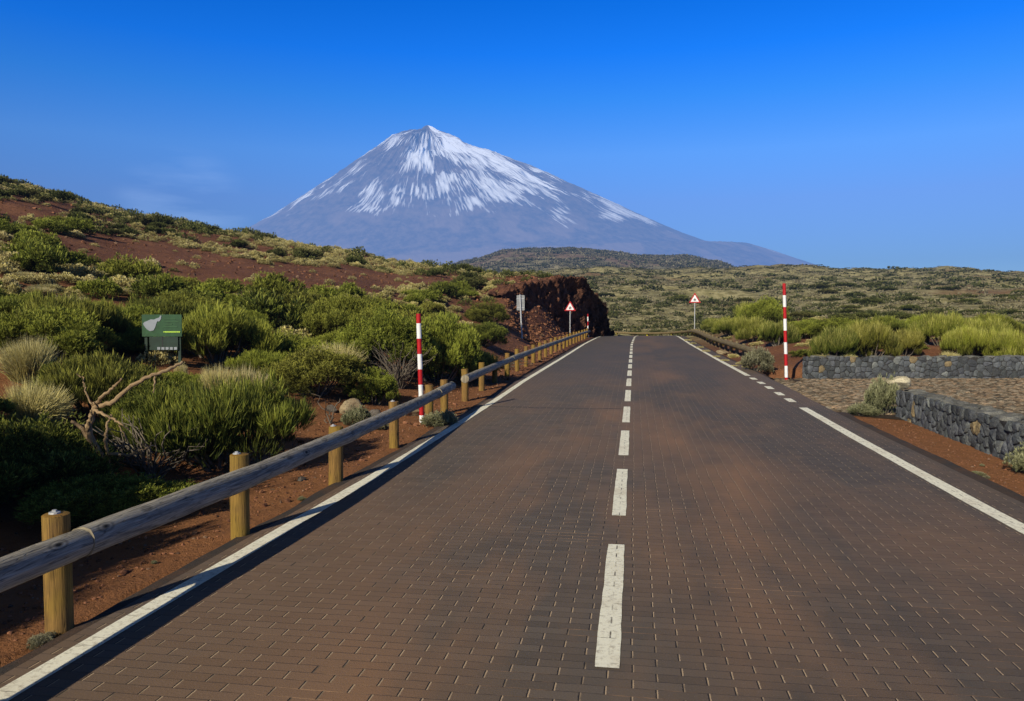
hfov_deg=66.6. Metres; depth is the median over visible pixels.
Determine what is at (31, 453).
broom shrub
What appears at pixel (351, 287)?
broom shrub
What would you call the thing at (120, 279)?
straw tussock
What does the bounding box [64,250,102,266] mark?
broom shrub
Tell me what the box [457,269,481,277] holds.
broom shrub
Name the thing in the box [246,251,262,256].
straw tussock
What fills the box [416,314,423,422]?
striped pole
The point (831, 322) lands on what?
broom shrub
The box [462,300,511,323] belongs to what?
broom shrub
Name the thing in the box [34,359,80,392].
broom shrub
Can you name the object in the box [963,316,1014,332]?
green broom
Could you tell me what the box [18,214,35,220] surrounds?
straw tussock
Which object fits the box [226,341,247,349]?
broom shrub
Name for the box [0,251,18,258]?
straw tussock
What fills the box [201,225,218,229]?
broom shrub
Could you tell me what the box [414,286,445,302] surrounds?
broom shrub
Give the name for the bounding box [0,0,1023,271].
sky
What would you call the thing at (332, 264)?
straw tussock
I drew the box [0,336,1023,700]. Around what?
road
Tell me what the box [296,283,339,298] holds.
broom shrub
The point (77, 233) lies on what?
straw tussock
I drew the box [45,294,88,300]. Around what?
straw tussock
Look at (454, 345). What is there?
broom shrub
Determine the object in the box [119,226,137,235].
broom shrub
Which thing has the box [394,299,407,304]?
straw tussock
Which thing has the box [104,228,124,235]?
broom shrub
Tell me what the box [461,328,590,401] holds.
wooden guardrail
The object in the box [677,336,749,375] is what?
edge line
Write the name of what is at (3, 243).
straw tussock
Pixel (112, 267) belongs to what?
broom shrub
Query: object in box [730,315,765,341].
green broom
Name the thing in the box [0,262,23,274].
straw tussock
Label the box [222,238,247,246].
broom shrub
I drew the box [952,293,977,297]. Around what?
broom shrub
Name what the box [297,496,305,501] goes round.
verge weed
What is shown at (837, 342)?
green broom
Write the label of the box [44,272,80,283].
straw tussock
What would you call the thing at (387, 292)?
straw tussock
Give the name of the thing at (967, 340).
green broom
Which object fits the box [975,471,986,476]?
verge weed
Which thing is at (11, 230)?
broom shrub
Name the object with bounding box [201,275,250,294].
broom shrub
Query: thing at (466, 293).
broom shrub
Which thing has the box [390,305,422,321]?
broom shrub
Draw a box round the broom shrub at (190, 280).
[181,274,204,289]
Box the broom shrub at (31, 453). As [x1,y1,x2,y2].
[0,410,131,505]
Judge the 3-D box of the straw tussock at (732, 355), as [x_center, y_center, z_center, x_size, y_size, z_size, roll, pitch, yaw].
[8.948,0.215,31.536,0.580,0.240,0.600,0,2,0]
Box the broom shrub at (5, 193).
[0,189,16,196]
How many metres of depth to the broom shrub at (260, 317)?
20.20 m
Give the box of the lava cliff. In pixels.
[474,275,614,336]
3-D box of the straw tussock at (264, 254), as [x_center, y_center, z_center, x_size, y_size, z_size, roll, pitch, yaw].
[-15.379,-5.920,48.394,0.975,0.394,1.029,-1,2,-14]
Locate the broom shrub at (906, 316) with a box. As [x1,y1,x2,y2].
[892,314,916,318]
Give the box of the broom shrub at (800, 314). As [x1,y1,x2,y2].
[790,311,813,317]
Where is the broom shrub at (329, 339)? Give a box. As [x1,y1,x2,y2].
[311,326,346,346]
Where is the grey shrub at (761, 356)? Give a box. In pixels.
[739,346,774,372]
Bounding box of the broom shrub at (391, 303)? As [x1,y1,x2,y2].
[364,295,399,309]
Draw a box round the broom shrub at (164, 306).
[118,292,194,320]
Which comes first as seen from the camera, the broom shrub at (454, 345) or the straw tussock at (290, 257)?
the broom shrub at (454, 345)
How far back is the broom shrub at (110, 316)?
14.45 m
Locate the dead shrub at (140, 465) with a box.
[80,409,207,479]
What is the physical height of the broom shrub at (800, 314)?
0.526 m
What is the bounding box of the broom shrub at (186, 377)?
[162,368,205,391]
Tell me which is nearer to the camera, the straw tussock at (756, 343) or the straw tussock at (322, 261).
the straw tussock at (756, 343)
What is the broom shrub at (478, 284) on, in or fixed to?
on the ground at (118, 590)
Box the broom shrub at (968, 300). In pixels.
[956,298,980,301]
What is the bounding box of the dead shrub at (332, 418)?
[311,393,339,423]
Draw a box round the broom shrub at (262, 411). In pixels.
[121,365,320,471]
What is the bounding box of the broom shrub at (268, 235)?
[252,232,273,238]
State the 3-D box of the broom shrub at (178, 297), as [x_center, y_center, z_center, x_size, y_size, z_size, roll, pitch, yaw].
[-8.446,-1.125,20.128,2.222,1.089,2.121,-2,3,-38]
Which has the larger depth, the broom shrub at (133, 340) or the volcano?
the volcano
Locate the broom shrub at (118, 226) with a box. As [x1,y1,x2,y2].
[110,223,132,228]
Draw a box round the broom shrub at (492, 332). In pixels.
[463,321,509,346]
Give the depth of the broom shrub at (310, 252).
54.74 m
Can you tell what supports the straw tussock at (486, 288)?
on the ground at (118, 590)
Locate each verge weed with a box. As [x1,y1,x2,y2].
[26,637,46,650]
[27,630,56,645]
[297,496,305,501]
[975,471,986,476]
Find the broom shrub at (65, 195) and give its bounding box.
[47,189,75,203]
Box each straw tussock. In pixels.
[0,231,13,241]
[0,241,11,246]
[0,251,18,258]
[0,256,23,270]
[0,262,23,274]
[0,276,22,285]
[0,282,29,294]
[0,332,60,383]
[0,376,77,429]
[1,273,36,282]
[11,271,35,278]
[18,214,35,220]
[21,272,59,285]
[24,285,60,295]
[27,282,63,289]
[41,264,68,272]
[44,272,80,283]
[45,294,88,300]
[57,263,73,268]
[57,285,84,294]
[61,289,85,297]
[62,229,86,238]
[70,274,103,282]
[107,286,131,295]
[110,274,140,288]
[117,232,135,238]
[129,222,143,227]
[135,350,184,364]
[139,257,163,266]
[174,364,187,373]
[181,243,196,247]
[195,361,237,392]
[200,246,215,251]
[215,237,229,241]
[216,235,231,239]
[229,361,274,390]
[234,252,253,258]
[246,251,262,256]
[252,255,263,259]
[257,257,274,264]
[260,252,271,256]
[269,318,298,328]
[271,258,289,262]
[274,324,311,338]
[283,255,296,259]
[297,341,369,380]
[315,259,329,263]
[325,256,336,262]
[327,262,340,267]
[349,261,363,266]
[374,291,393,299]
[383,287,396,291]
[384,289,394,294]
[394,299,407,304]
[396,286,415,293]
[408,282,421,288]
[416,281,428,287]
[435,307,453,312]
[448,305,463,310]
[482,284,495,290]
[727,353,738,357]
[748,341,763,345]
[794,342,809,346]
[939,351,959,355]
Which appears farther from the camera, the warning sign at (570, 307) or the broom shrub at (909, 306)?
the broom shrub at (909, 306)
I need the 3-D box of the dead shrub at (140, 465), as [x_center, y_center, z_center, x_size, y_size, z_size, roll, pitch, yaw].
[-3.842,1.056,8.332,1.298,0.800,1.278,-2,3,-39]
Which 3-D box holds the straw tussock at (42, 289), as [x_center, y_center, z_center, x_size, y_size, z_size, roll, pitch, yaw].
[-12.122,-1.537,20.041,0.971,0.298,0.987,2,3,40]
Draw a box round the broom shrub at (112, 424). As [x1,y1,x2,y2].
[92,408,155,453]
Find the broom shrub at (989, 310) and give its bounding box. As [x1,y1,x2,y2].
[979,308,994,311]
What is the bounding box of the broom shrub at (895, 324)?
[848,314,910,333]
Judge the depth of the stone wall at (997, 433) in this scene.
11.07 m
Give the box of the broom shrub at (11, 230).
[0,222,22,235]
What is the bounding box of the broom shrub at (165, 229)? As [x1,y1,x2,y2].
[160,227,179,234]
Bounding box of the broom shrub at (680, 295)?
[667,294,687,298]
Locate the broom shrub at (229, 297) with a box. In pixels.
[223,293,239,308]
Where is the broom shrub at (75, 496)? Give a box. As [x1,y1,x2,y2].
[12,469,198,529]
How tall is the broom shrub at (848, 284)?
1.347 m
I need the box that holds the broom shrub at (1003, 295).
[992,294,1020,297]
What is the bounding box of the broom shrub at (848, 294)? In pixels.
[843,291,865,297]
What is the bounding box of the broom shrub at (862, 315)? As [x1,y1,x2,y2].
[847,312,871,317]
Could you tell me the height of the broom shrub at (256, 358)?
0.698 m
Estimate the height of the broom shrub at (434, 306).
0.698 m
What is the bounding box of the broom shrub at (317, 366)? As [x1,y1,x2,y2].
[257,344,370,398]
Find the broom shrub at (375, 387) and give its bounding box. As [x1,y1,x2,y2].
[341,366,401,404]
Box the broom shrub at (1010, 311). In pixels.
[1003,309,1023,313]
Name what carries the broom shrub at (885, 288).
on the ground at (118, 590)
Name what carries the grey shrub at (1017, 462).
on the ground at (118, 590)
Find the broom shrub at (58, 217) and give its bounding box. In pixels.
[44,213,68,221]
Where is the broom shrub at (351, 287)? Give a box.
[331,281,365,298]
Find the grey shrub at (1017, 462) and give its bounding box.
[1002,442,1023,473]
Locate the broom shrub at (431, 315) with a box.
[422,313,441,321]
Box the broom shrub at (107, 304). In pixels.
[88,297,125,309]
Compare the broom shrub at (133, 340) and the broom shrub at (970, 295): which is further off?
the broom shrub at (970, 295)
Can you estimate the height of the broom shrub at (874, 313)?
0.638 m
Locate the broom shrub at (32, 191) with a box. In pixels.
[18,188,40,195]
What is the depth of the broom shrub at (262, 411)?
8.84 m
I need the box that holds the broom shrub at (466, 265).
[455,262,473,269]
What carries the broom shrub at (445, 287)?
on the ground at (118, 590)
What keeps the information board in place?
on the ground at (118, 590)
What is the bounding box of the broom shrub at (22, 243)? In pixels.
[1,236,72,254]
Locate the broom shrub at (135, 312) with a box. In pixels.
[105,301,162,338]
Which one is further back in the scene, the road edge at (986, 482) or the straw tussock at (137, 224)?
the straw tussock at (137, 224)
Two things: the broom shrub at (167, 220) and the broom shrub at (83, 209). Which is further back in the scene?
the broom shrub at (167, 220)
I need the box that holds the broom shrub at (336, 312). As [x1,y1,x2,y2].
[293,288,389,337]
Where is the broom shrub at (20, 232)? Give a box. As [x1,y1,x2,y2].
[13,228,44,237]
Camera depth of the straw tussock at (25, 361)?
11.82 m
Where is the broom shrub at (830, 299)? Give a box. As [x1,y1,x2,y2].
[818,297,842,300]
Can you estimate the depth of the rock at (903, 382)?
14.19 m
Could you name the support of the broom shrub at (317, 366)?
on the ground at (118, 590)
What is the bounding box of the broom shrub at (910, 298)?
[900,296,923,300]
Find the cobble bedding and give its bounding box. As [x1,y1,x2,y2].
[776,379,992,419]
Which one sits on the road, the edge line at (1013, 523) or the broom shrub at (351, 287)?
the edge line at (1013, 523)
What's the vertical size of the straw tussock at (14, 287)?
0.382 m
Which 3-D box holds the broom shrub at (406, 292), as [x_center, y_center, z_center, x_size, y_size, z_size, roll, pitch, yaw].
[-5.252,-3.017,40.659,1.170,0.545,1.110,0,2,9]
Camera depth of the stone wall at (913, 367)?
23.41 m
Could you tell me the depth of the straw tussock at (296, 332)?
20.58 m
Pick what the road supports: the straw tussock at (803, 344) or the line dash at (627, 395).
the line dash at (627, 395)
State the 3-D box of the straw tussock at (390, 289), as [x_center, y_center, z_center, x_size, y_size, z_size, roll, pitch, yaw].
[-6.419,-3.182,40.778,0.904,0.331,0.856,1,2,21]
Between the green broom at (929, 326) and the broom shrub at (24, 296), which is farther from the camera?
the green broom at (929, 326)
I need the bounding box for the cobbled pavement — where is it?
[774,378,1023,414]
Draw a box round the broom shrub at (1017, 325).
[964,312,1023,332]
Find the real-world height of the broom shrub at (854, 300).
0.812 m
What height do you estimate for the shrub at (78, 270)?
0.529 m
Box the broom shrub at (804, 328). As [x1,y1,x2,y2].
[787,320,820,338]
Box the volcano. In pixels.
[249,125,818,267]
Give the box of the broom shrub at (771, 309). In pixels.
[735,295,791,322]
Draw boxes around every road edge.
[0,337,594,675]
[684,336,774,380]
[837,412,1023,502]
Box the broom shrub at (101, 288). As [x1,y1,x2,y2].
[72,275,123,299]
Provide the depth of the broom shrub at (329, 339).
19.81 m
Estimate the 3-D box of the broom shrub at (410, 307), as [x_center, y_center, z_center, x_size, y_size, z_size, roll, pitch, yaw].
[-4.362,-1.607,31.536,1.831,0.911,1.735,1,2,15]
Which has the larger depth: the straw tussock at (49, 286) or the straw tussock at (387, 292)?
the straw tussock at (387, 292)
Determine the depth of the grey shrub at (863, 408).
14.27 m
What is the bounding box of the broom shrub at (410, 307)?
[389,300,427,314]
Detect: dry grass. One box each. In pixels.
[4,182,539,315]
[453,247,1023,335]
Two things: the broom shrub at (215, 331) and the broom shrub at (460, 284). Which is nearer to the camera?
the broom shrub at (215, 331)
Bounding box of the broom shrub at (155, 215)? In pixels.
[149,213,168,217]
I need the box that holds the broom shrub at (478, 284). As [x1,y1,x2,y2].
[464,277,488,288]
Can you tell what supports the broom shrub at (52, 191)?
on the ground at (118, 590)
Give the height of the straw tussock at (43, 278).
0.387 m
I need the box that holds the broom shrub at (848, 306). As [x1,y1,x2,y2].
[839,304,860,308]
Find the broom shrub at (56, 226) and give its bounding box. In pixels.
[33,218,69,232]
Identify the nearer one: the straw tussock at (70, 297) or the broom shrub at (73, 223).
the straw tussock at (70, 297)
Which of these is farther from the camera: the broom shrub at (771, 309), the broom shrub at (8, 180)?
the broom shrub at (8, 180)
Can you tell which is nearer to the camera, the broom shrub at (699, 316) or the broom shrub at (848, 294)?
the broom shrub at (699, 316)
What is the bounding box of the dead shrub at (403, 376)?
[361,340,433,388]
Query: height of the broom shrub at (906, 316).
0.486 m
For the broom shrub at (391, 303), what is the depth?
30.73 m
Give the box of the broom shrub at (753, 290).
[744,288,760,291]
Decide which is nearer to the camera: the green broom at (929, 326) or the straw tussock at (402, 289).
the green broom at (929, 326)
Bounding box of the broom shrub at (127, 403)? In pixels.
[98,379,192,416]
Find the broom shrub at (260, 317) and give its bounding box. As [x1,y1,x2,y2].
[240,307,274,328]
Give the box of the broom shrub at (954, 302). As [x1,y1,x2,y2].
[947,300,968,303]
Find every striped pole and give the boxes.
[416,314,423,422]
[782,283,787,379]
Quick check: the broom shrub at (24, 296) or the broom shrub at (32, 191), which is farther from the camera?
the broom shrub at (32, 191)
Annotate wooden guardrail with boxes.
[0,379,455,637]
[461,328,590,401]
[614,329,772,371]
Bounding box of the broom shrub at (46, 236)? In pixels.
[10,227,66,248]
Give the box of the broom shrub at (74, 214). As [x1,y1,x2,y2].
[67,211,93,220]
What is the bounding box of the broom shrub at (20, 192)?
[8,188,30,197]
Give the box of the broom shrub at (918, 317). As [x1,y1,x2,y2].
[901,313,960,324]
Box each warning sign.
[564,301,575,332]
[689,293,700,328]
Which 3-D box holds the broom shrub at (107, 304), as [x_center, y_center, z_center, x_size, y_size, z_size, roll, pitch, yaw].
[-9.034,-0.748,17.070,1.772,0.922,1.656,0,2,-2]
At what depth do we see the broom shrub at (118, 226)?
48.74 m
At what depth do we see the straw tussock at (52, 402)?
9.70 m
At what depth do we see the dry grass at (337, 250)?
57.46 m
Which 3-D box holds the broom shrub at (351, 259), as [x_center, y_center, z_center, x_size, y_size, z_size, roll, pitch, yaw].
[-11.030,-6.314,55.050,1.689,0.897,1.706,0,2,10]
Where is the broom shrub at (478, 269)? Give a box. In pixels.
[465,267,484,272]
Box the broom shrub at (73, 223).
[61,214,99,234]
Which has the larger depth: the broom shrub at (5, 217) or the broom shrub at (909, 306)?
the broom shrub at (909, 306)
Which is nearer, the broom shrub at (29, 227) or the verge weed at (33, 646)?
the verge weed at (33, 646)
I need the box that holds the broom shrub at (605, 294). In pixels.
[598,292,614,295]
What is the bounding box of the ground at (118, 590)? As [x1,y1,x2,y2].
[0,186,1023,667]
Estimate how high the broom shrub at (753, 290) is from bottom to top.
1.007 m
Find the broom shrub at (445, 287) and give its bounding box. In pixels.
[428,279,460,297]
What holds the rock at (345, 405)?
on the ground at (118, 590)
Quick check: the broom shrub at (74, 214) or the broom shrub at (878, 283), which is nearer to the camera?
the broom shrub at (74, 214)
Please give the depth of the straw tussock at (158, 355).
14.61 m
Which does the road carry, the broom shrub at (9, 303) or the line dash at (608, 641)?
the line dash at (608, 641)
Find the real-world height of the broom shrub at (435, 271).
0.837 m
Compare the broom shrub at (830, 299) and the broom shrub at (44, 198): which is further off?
the broom shrub at (830, 299)
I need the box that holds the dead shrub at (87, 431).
[70,361,182,473]
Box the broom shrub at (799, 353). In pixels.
[788,349,809,356]
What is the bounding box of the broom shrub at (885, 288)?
[874,286,898,290]
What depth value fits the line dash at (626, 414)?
13.83 m
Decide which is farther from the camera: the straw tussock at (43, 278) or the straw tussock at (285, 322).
the straw tussock at (285, 322)
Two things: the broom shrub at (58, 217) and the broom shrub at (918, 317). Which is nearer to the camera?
the broom shrub at (918, 317)
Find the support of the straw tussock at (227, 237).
on the ground at (118, 590)
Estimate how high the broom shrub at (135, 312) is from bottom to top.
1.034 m
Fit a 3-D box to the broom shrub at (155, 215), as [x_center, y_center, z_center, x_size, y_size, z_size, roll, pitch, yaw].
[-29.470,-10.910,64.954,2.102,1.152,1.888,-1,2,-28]
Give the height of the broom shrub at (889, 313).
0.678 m
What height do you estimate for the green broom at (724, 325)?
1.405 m
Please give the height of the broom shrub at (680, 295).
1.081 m
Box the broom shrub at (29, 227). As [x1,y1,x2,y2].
[18,223,39,230]
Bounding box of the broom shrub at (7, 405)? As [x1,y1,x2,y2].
[0,396,18,421]
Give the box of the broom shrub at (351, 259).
[342,255,367,264]
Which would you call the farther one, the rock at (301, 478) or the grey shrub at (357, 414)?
the grey shrub at (357, 414)
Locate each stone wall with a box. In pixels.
[802,355,1023,378]
[895,389,1023,461]
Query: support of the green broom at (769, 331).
on the ground at (118, 590)
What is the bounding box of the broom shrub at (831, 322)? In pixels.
[809,316,854,336]
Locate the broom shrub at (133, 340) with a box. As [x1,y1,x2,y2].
[108,325,154,354]
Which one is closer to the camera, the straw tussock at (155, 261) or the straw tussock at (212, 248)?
the straw tussock at (155, 261)
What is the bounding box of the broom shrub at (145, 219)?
[128,215,154,225]
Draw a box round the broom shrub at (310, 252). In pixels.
[291,247,318,257]
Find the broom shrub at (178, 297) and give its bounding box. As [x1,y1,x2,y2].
[148,286,227,312]
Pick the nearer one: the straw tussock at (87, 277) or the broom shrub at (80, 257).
the straw tussock at (87, 277)
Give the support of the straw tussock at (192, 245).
on the ground at (118, 590)
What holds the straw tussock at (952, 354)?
on the ground at (118, 590)
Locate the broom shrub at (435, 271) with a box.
[427,267,450,277]
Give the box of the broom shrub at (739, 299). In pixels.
[733,297,755,302]
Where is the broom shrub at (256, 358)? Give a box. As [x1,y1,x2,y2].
[224,348,291,373]
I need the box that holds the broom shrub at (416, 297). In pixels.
[402,291,424,303]
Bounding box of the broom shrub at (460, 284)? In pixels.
[454,280,472,291]
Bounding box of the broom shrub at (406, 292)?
[400,288,420,294]
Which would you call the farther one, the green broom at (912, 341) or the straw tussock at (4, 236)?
the straw tussock at (4, 236)
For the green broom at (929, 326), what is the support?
on the ground at (118, 590)
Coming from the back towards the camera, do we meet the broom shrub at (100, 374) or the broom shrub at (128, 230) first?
the broom shrub at (128, 230)
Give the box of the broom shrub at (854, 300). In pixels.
[847,298,869,302]
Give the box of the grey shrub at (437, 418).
[420,408,457,426]
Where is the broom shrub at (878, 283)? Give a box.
[862,282,881,285]
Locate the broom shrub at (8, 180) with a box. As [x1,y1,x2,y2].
[2,177,19,184]
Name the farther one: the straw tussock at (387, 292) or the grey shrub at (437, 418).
the straw tussock at (387, 292)
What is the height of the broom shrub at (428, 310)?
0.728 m
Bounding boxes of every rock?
[297,476,305,480]
[326,404,336,412]
[339,398,361,413]
[369,409,380,415]
[405,409,418,415]
[716,349,728,354]
[886,376,910,389]
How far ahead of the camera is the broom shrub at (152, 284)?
22.33 m
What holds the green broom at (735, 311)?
on the ground at (118, 590)
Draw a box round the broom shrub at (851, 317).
[828,313,861,321]
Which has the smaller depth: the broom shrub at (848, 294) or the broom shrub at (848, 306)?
the broom shrub at (848, 306)
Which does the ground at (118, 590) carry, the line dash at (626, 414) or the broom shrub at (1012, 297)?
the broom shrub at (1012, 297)
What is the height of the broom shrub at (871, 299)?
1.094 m
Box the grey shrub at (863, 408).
[846,401,883,416]
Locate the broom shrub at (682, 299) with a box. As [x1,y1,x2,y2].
[671,296,691,301]
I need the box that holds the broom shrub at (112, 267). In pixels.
[96,251,162,278]
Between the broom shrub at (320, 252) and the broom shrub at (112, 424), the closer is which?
the broom shrub at (112, 424)
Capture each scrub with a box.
[0,173,552,305]
[457,247,1023,335]
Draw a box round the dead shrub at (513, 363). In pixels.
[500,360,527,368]
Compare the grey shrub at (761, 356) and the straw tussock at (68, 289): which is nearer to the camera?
the straw tussock at (68, 289)
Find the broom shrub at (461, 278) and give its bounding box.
[449,275,474,283]
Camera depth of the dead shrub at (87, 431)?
7.52 m
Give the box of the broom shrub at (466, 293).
[454,287,478,298]
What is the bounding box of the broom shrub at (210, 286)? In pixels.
[181,281,229,298]
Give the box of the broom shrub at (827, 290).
[814,288,838,293]
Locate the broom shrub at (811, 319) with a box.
[800,317,823,321]
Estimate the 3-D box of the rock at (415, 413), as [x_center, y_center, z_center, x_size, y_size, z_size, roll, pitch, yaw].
[-1.847,1.101,14.285,0.411,0.300,0.426,-2,3,-40]
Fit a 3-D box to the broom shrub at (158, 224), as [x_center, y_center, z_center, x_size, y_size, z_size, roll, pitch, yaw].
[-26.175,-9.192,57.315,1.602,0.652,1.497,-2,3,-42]
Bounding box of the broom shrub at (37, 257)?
[7,239,70,273]
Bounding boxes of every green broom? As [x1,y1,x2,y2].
[700,317,722,329]
[710,315,737,335]
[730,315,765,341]
[732,300,767,321]
[756,320,801,345]
[807,324,860,356]
[844,316,903,356]
[887,326,925,355]
[906,308,968,345]
[938,323,988,355]
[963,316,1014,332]
[979,325,1023,355]
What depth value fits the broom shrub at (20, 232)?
30.63 m
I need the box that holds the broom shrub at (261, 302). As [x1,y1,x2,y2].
[221,287,309,328]
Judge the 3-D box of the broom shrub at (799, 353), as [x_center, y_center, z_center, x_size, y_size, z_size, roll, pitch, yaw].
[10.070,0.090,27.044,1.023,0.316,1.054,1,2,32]
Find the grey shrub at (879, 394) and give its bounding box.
[863,371,902,414]
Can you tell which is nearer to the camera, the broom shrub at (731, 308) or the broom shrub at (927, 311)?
the broom shrub at (927, 311)
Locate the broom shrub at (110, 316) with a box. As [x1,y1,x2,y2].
[11,287,132,345]
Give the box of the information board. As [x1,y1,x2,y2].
[142,314,181,366]
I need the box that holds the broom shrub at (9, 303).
[0,294,27,319]
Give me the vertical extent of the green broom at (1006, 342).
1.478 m
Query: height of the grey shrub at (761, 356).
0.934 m
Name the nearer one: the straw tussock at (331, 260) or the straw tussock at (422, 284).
the straw tussock at (422, 284)
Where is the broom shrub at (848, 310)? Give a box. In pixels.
[840,307,864,312]
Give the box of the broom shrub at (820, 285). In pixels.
[807,283,832,287]
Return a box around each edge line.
[0,336,600,700]
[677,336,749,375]
[799,407,1023,533]
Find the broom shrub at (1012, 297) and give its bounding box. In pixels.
[1001,295,1023,300]
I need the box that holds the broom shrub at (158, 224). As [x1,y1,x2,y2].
[146,221,167,227]
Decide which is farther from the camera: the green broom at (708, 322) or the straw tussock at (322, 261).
the green broom at (708, 322)
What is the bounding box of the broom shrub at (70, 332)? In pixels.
[0,302,121,364]
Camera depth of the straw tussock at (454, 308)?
39.21 m
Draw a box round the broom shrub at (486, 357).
[440,348,503,381]
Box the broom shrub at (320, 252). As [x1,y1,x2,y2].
[300,249,323,257]
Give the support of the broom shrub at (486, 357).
on the ground at (118, 590)
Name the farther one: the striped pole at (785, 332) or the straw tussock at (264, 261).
the straw tussock at (264, 261)
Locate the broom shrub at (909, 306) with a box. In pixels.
[897,303,927,309]
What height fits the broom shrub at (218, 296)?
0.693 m
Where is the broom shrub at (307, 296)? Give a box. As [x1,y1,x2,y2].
[282,286,343,306]
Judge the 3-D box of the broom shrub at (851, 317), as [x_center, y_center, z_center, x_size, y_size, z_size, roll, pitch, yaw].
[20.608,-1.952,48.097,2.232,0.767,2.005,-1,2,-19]
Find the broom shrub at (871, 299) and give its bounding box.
[858,296,884,304]
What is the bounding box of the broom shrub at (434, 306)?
[419,300,445,311]
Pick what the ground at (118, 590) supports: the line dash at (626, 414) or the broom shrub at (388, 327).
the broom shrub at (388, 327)
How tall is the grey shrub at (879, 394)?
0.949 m
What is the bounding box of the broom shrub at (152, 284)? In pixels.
[125,267,191,299]
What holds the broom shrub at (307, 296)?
on the ground at (118, 590)
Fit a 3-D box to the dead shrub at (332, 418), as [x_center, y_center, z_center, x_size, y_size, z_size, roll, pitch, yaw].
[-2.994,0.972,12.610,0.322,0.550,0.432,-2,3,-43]
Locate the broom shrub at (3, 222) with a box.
[0,218,22,228]
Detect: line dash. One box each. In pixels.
[595,544,623,667]
[612,469,627,515]
[618,430,628,454]
[622,407,629,421]
[625,390,630,400]
[626,378,630,385]
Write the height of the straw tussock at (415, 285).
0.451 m
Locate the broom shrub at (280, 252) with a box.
[266,247,287,257]
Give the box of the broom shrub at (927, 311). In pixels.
[916,310,940,313]
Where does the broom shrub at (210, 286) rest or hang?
on the ground at (118, 590)
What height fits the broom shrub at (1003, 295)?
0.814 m
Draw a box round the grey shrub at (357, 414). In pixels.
[340,404,371,426]
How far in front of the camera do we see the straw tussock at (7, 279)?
20.33 m
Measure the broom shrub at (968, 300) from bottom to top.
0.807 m
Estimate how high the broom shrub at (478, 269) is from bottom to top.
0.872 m
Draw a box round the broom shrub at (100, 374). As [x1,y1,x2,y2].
[19,346,171,416]
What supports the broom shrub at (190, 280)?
on the ground at (118, 590)
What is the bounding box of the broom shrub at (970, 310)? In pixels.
[959,309,982,311]
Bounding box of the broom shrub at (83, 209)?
[70,205,96,215]
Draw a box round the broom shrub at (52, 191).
[43,189,59,194]
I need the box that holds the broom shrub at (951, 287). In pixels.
[938,286,961,289]
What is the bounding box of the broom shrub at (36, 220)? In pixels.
[31,217,65,227]
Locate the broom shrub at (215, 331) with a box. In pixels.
[167,297,288,365]
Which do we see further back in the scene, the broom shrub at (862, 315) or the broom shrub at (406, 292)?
the broom shrub at (862, 315)
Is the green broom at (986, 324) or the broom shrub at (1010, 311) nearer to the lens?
the green broom at (986, 324)
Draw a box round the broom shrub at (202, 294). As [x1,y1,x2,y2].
[155,286,224,303]
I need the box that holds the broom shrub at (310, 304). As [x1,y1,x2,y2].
[287,298,318,316]
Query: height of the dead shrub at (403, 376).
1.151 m
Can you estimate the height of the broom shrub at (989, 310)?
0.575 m
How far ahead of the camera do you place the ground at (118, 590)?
16.08 m
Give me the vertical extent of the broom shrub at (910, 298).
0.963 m
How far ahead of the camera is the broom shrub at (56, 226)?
36.98 m
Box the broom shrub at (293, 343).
[245,328,333,356]
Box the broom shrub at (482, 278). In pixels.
[467,276,488,281]
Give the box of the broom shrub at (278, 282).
[243,270,308,298]
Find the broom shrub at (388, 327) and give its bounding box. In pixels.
[332,303,439,378]
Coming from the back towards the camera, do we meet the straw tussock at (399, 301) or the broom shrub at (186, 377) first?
the straw tussock at (399, 301)
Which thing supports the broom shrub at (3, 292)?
on the ground at (118, 590)
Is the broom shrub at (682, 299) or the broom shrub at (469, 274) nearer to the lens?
the broom shrub at (469, 274)
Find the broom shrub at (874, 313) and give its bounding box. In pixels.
[867,311,883,315]
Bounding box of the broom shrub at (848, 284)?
[832,282,857,286]
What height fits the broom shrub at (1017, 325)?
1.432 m
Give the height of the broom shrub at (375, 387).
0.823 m
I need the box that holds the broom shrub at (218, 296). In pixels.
[196,288,224,300]
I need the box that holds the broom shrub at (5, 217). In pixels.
[0,213,14,221]
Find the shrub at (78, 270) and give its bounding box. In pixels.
[56,263,108,278]
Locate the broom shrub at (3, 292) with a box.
[0,288,7,297]
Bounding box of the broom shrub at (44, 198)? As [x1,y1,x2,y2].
[26,194,53,201]
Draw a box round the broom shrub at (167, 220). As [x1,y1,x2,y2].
[152,215,174,225]
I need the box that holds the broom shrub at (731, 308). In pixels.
[726,305,735,310]
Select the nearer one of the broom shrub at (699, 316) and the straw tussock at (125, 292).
the straw tussock at (125, 292)
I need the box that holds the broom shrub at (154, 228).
[140,225,163,234]
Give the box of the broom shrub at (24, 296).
[7,291,48,303]
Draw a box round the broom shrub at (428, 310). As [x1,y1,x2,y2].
[418,304,433,315]
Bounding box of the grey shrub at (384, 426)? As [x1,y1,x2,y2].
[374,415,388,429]
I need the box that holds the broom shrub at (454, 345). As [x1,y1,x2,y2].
[396,311,483,382]
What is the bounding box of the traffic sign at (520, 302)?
[517,295,524,338]
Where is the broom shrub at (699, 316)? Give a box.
[686,314,706,318]
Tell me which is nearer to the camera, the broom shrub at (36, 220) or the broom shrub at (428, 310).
the broom shrub at (428, 310)
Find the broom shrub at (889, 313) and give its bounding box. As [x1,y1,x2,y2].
[879,311,902,315]
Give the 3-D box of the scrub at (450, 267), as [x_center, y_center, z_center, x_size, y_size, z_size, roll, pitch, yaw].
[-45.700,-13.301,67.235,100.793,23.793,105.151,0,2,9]
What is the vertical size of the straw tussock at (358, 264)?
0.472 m

